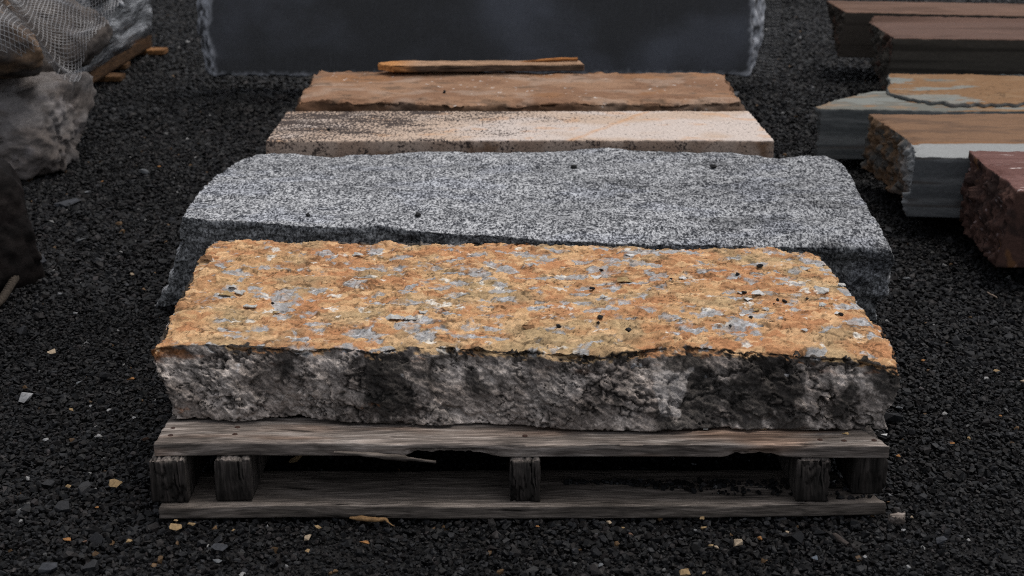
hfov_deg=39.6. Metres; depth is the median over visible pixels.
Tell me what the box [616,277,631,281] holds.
stone flake
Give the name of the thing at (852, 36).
stone slab
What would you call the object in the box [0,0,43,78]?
boulder
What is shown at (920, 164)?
stone slab
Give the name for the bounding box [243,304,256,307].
stone flake
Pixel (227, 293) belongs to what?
stone flake
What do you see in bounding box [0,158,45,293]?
boulder
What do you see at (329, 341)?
stone slab
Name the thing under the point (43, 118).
boulder
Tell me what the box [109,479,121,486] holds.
stone fragment
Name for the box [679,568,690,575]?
stone fragment
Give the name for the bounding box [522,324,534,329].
stone flake
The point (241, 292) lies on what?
stone flake
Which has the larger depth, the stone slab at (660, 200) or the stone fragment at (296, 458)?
the stone slab at (660, 200)
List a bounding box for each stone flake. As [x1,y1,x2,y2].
[200,255,212,260]
[218,290,232,296]
[233,290,245,294]
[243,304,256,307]
[385,314,402,319]
[402,315,416,319]
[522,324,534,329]
[591,274,602,278]
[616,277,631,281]
[751,289,764,295]
[800,266,812,269]
[813,285,828,293]
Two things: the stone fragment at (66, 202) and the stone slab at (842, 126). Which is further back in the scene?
the stone slab at (842, 126)
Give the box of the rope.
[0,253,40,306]
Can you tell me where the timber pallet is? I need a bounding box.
[149,416,888,518]
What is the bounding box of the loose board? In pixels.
[378,57,583,71]
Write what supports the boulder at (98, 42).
on the boulder at (43, 118)
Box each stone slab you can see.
[150,239,900,431]
[156,148,893,321]
[266,111,773,157]
[295,70,744,111]
[814,91,1023,159]
[826,1,1023,57]
[860,113,1023,217]
[869,16,1023,90]
[886,73,1023,106]
[959,151,1023,267]
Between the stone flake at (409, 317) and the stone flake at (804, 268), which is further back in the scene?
the stone flake at (804, 268)
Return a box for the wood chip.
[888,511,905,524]
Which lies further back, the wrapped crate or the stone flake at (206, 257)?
the wrapped crate
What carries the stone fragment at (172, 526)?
on the gravel at (248, 108)
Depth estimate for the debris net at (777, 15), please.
5.85 m
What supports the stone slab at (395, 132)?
on the gravel at (248, 108)
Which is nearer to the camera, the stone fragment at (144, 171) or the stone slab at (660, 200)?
the stone slab at (660, 200)
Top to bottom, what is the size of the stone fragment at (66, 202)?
0.016 m
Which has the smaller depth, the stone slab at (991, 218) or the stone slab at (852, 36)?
the stone slab at (991, 218)
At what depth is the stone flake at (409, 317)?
2.42 m
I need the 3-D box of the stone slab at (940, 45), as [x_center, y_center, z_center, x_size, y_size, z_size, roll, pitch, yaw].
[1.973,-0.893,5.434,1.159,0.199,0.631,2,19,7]
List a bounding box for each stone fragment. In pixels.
[18,392,32,402]
[38,562,56,573]
[54,198,80,206]
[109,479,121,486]
[139,169,149,173]
[169,523,181,529]
[211,543,227,550]
[213,559,221,563]
[288,455,301,462]
[304,534,310,539]
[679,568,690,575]
[734,539,742,546]
[936,536,946,543]
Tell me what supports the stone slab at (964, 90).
on the stone slab at (842, 126)
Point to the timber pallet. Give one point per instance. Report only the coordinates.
(239, 482)
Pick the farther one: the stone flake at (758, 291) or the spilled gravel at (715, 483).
the stone flake at (758, 291)
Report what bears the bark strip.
on the gravel at (248, 108)
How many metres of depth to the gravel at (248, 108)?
2.77 m
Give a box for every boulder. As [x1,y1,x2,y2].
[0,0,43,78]
[0,72,96,179]
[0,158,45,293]
[13,0,112,73]
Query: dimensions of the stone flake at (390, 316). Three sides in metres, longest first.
0.033 x 0.022 x 0.010 m
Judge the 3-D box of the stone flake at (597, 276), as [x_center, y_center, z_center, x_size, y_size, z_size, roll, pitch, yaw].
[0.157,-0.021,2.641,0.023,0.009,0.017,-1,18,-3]
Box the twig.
[832,533,849,545]
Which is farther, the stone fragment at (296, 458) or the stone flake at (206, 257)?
the stone flake at (206, 257)
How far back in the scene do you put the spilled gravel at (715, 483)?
2.32 m
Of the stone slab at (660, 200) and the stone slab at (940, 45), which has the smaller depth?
the stone slab at (660, 200)
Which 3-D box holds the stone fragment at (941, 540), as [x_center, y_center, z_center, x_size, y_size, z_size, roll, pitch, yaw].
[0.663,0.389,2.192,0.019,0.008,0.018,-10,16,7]
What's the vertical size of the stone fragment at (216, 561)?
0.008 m
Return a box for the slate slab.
[196,0,765,77]
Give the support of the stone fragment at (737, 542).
on the gravel at (248, 108)
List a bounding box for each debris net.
[0,0,121,81]
[727,0,779,77]
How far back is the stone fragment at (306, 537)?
2.19 m
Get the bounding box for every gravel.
[0,0,1023,575]
[563,477,872,499]
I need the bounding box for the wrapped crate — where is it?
[74,0,167,83]
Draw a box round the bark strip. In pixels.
[349,515,393,525]
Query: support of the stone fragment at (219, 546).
on the gravel at (248, 108)
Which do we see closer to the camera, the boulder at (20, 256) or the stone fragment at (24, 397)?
the stone fragment at (24, 397)
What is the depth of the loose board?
4.69 m
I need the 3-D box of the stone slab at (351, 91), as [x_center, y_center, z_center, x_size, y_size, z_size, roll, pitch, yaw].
[0.025,-0.528,4.545,1.420,0.258,0.668,0,18,0]
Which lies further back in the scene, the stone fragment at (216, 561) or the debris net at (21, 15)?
the debris net at (21, 15)
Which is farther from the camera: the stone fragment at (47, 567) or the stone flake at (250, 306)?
the stone flake at (250, 306)
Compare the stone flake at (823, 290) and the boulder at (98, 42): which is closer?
the stone flake at (823, 290)
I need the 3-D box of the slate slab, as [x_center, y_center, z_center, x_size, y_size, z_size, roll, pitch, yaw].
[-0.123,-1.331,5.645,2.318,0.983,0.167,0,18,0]

